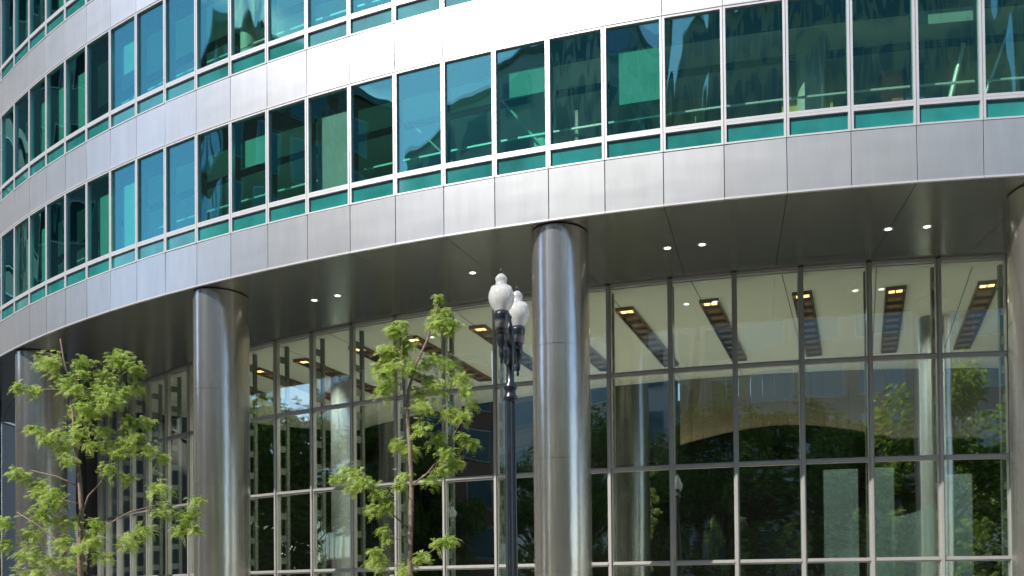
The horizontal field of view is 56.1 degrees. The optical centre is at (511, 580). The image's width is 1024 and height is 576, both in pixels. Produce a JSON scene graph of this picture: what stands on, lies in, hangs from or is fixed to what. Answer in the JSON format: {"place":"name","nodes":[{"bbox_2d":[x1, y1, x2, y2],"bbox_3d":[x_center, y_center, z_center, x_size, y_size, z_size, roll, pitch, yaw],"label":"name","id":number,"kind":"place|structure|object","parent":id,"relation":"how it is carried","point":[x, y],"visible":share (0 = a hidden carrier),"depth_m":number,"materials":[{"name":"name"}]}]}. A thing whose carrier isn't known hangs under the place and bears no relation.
{"place":"outdoors","nodes":[
{"label":"outdoors","id":0,"kind":"place"},
{"bbox_2d":[0,339,208,575],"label":"honey locust","id":1,"kind":"object","parent":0,"point":[86,413],"visible":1,"depth_m":16.35,"materials":[{"name":"green plant"}]},
{"bbox_2d":[329,294,481,575],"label":"honey locust","id":2,"kind":"object","parent":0,"point":[440,321],"visible":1,"depth_m":16.48,"materials":[{"name":"green plant"}]},
{"bbox_2d":[488,269,529,575],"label":"street lamp","id":3,"kind":"object","parent":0,"point":[510,308],"visible":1,"depth_m":13.76,"materials":[{"name":"black metal"}]},
{"bbox_2d":[0,0,1023,575],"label":"office building","id":4,"kind":"structure","parent":0,"point":[246,232],"depth_m":25.53,"materials":[{"name":"metal panels"},{"name":"teal glass"},{"name":"satin aluminium"}]},
{"bbox_2d":[0,0,0,82],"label":"window","id":5,"kind":"structure","parent":4,"relation":"in","point":[0,0],"depth_m":32.52,"materials":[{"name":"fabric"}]},
{"bbox_2d":[1,226,13,321],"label":"window","id":6,"kind":"structure","parent":4,"relation":"in","point":[7,309],"depth_m":32.34,"materials":[{"name":"glass"}]},
{"bbox_2d":[1,0,13,81],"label":"window","id":7,"kind":"structure","parent":4,"relation":"in","point":[6,67],"depth_m":32.44,"materials":[{"name":"glass"}]},
{"bbox_2d":[1,103,14,201],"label":"window","id":8,"kind":"structure","parent":4,"relation":"in","point":[7,187],"depth_m":32.37,"materials":[{"name":"glass"}]},
{"bbox_2d":[14,215,28,313],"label":"window","id":9,"kind":"structure","parent":4,"relation":"in","point":[21,301],"depth_m":31.44,"materials":[{"name":"glass"}]},
{"bbox_2d":[14,89,28,189],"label":"window","id":10,"kind":"structure","parent":4,"relation":"in","point":[21,176],"depth_m":31.50,"materials":[{"name":"glass"}]},
{"bbox_2d":[14,0,28,66],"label":"window","id":11,"kind":"structure","parent":4,"relation":"in","point":[20,52],"depth_m":31.52,"materials":[{"name":"glass"}]},
{"bbox_2d":[29,74,45,178],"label":"window","id":12,"kind":"structure","parent":4,"relation":"in","point":[36,165],"depth_m":30.62,"materials":[{"name":"glass"}]},
{"bbox_2d":[29,0,45,51],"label":"window","id":13,"kind":"structure","parent":4,"relation":"in","point":[36,37],"depth_m":30.53,"materials":[{"name":"glass"}]},
{"bbox_2d":[29,204,46,305],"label":"window","id":14,"kind":"structure","parent":4,"relation":"in","point":[37,293],"depth_m":30.57,"materials":[{"name":"glass"}]},
{"bbox_2d":[46,193,64,296],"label":"window","id":15,"kind":"structure","parent":4,"relation":"in","point":[56,284],"depth_m":29.71,"materials":[{"name":"glass"}]},
{"bbox_2d":[46,59,64,166],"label":"window","id":16,"kind":"structure","parent":4,"relation":"in","point":[55,152],"depth_m":29.76,"materials":[{"name":"glass"}]},
{"bbox_2d":[46,0,64,36],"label":"window","id":17,"kind":"structure","parent":4,"relation":"in","point":[53,21],"depth_m":29.63,"materials":[{"name":"glass"}]},
{"bbox_2d":[65,182,86,288],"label":"window","id":18,"kind":"structure","parent":4,"relation":"in","point":[76,275],"depth_m":28.87,"materials":[{"name":"glass"}]},
{"bbox_2d":[65,44,86,154],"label":"window","id":19,"kind":"structure","parent":4,"relation":"in","point":[74,140],"depth_m":28.92,"materials":[{"name":"glass"}]},
{"bbox_2d":[65,0,86,20],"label":"window","id":20,"kind":"structure","parent":4,"relation":"in","point":[72,7],"depth_m":28.87,"materials":[{"name":"glass"}]},
{"bbox_2d":[86,170,109,279],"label":"window","id":21,"kind":"structure","parent":4,"relation":"in","point":[98,266],"depth_m":28.06,"materials":[{"name":"glass"}]},
{"bbox_2d":[86,29,109,141],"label":"window","id":22,"kind":"structure","parent":4,"relation":"in","point":[100,125],"depth_m":28.14,"materials":[{"name":"glass"}]},
{"bbox_2d":[110,158,135,270],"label":"window","id":23,"kind":"structure","parent":4,"relation":"in","point":[125,256],"depth_m":27.31,"materials":[{"name":"glass"}]},
{"bbox_2d":[110,13,135,129],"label":"window","id":24,"kind":"structure","parent":4,"relation":"in","point":[119,115],"depth_m":27.35,"materials":[{"name":"glass"}]},
{"bbox_2d":[136,146,164,261],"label":"window","id":25,"kind":"structure","parent":4,"relation":"in","point":[154,246],"depth_m":26.56,"materials":[{"name":"glass"}]},
{"bbox_2d":[136,0,164,116],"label":"window","id":26,"kind":"structure","parent":4,"relation":"in","point":[146,102],"depth_m":26.61,"materials":[{"name":"glass"}]},
{"bbox_2d":[164,0,195,102],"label":"window","id":27,"kind":"structure","parent":4,"relation":"in","point":[186,84],"depth_m":25.91,"materials":[{"name":"glass"}]},
{"bbox_2d":[165,134,196,252],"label":"window","id":28,"kind":"structure","parent":4,"relation":"in","point":[183,237],"depth_m":25.86,"materials":[{"name":"glass"}]},
{"bbox_2d":[196,0,229,89],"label":"window","id":29,"kind":"structure","parent":4,"relation":"in","point":[218,71],"depth_m":25.22,"materials":[{"name":"glass"}]},
{"bbox_2d":[196,121,230,242],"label":"window","id":30,"kind":"structure","parent":4,"relation":"in","point":[220,226],"depth_m":25.18,"materials":[{"name":"glass"}]},
{"bbox_2d":[230,0,266,76],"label":"window","id":31,"kind":"structure","parent":4,"relation":"in","point":[252,58],"depth_m":24.57,"materials":[{"name":"glass"}]},
{"bbox_2d":[230,109,267,233],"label":"window","id":32,"kind":"structure","parent":4,"relation":"in","point":[253,217],"depth_m":24.53,"materials":[{"name":"glass"}]},
{"bbox_2d":[266,0,306,62],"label":"window","id":33,"kind":"structure","parent":4,"relation":"in","point":[294,43],"depth_m":23.94,"materials":[{"name":"glass"}]},
{"bbox_2d":[267,97,306,223],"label":"window","id":34,"kind":"structure","parent":4,"relation":"in","point":[293,207],"depth_m":23.92,"materials":[{"name":"glass"}]},
{"bbox_2d":[306,0,348,49],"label":"window","id":35,"kind":"structure","parent":4,"relation":"in","point":[337,29],"depth_m":23.36,"materials":[{"name":"glass"}]},
{"bbox_2d":[307,84,349,214],"bbox_3d":[-4.437,-10.418,23.308,1.248,2.911,0.122,-1,-1,26],"label":"window","id":36,"kind":"structure","parent":4,"relation":"in","point":[336,197],"depth_m":23.33,"materials":[{"name":"glass"}]},
{"bbox_2d":[349,0,393,36],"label":"window","id":37,"kind":"structure","parent":4,"relation":"in","point":[382,15],"depth_m":22.81,"materials":[{"name":"glass"}]},
{"bbox_2d":[349,72,395,204],"bbox_3d":[-3.296,-10.436,22.777,1.248,2.911,0.122,-1,-1,24],"label":"window","id":38,"kind":"structure","parent":4,"relation":"in","point":[382,187],"depth_m":22.80,"materials":[{"name":"glass"}]},
{"bbox_2d":[394,0,441,22],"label":"window","id":39,"kind":"structure","parent":4,"relation":"in","point":[404,10],"depth_m":22.35,"materials":[{"name":"glass"}]},
{"bbox_2d":[394,60,442,195],"bbox_3d":[-2.141,-10.454,22.278,1.248,2.911,0.122,-1,-1,23],"label":"window","id":40,"kind":"structure","parent":4,"relation":"in","point":[427,178],"depth_m":22.28,"materials":[{"name":"glass"}]},
{"bbox_2d":[442,0,482,9],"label":"window","id":41,"kind":"structure","parent":4,"relation":"in","point":[446,4],"depth_m":21.95,"materials":[{"name":"glass"}]},
{"bbox_2d":[443,49,493,186],"bbox_3d":[-0.973,-10.472,21.811,1.248,2.911,0.122,-1,-1,21],"label":"window","id":42,"kind":"structure","parent":4,"relation":"in","point":[479,168],"depth_m":21.81,"materials":[{"name":"glass"}]},
{"bbox_2d":[494,37,548,177],"bbox_3d":[0.208,-10.489,21.375,1.248,2.911,0.122,-1,-1,19],"label":"window","id":43,"kind":"structure","parent":4,"relation":"in","point":[533,159],"depth_m":21.36,"materials":[{"name":"glass"}]},
{"bbox_2d":[547,26,603,168],"bbox_3d":[1.400,-10.506,20.973,1.248,2.911,0.122,-1,-1,18],"label":"window","id":44,"kind":"structure","parent":4,"relation":"in","point":[590,150],"depth_m":20.96,"materials":[{"name":"glass"}]},
{"bbox_2d":[603,16,662,160],"bbox_3d":[2.603,-10.522,20.603,1.248,2.911,0.122,-1,-1,16],"label":"window","id":45,"kind":"structure","parent":4,"relation":"in","point":[645,142],"depth_m":20.58,"materials":[{"name":"glass"}]},
{"bbox_2d":[662,6,723,152],"bbox_3d":[3.816,-10.538,20.266,1.248,2.911,0.122,-1,-1,15],"label":"window","id":46,"kind":"structure","parent":4,"relation":"in","point":[711,133],"depth_m":20.24,"materials":[{"name":"glass"}]},
{"bbox_2d":[723,0,785,144],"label":"window","id":47,"kind":"structure","parent":4,"relation":"in","point":[769,126],"depth_m":19.92,"materials":[{"name":"glass"}]},
{"bbox_2d":[785,0,850,137],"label":"window","id":48,"kind":"structure","parent":4,"relation":"in","point":[830,120],"depth_m":19.65,"materials":[{"name":"glass"}]},
{"bbox_2d":[849,0,916,131],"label":"window","id":49,"kind":"structure","parent":4,"relation":"in","point":[893,114],"depth_m":19.41,"materials":[{"name":"glass"}]},
{"bbox_2d":[915,0,982,125],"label":"window","id":50,"kind":"structure","parent":4,"relation":"in","point":[965,108],"depth_m":19.21,"materials":[{"name":"glass"}]},
{"bbox_2d":[982,0,1023,120],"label":"window","id":51,"kind":"structure","parent":4,"relation":"in","point":[1005,105],"depth_m":19.08,"materials":[{"name":"glass"}]},
{"bbox_2d":[678,382,774,400],"label":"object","id":52,"kind":"structure","parent":0,"point":[726,382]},
{"label":"ground","id":53,"kind":"structure","parent":0,"visible":0},
{"bbox_2d":[2,422,75,575],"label":"neighbour building","id":54,"kind":"structure","parent":53,"relation":"on","point":[8,460],"depth_m":49.88,"materials":[{"name":"grey stone"}]}
]}

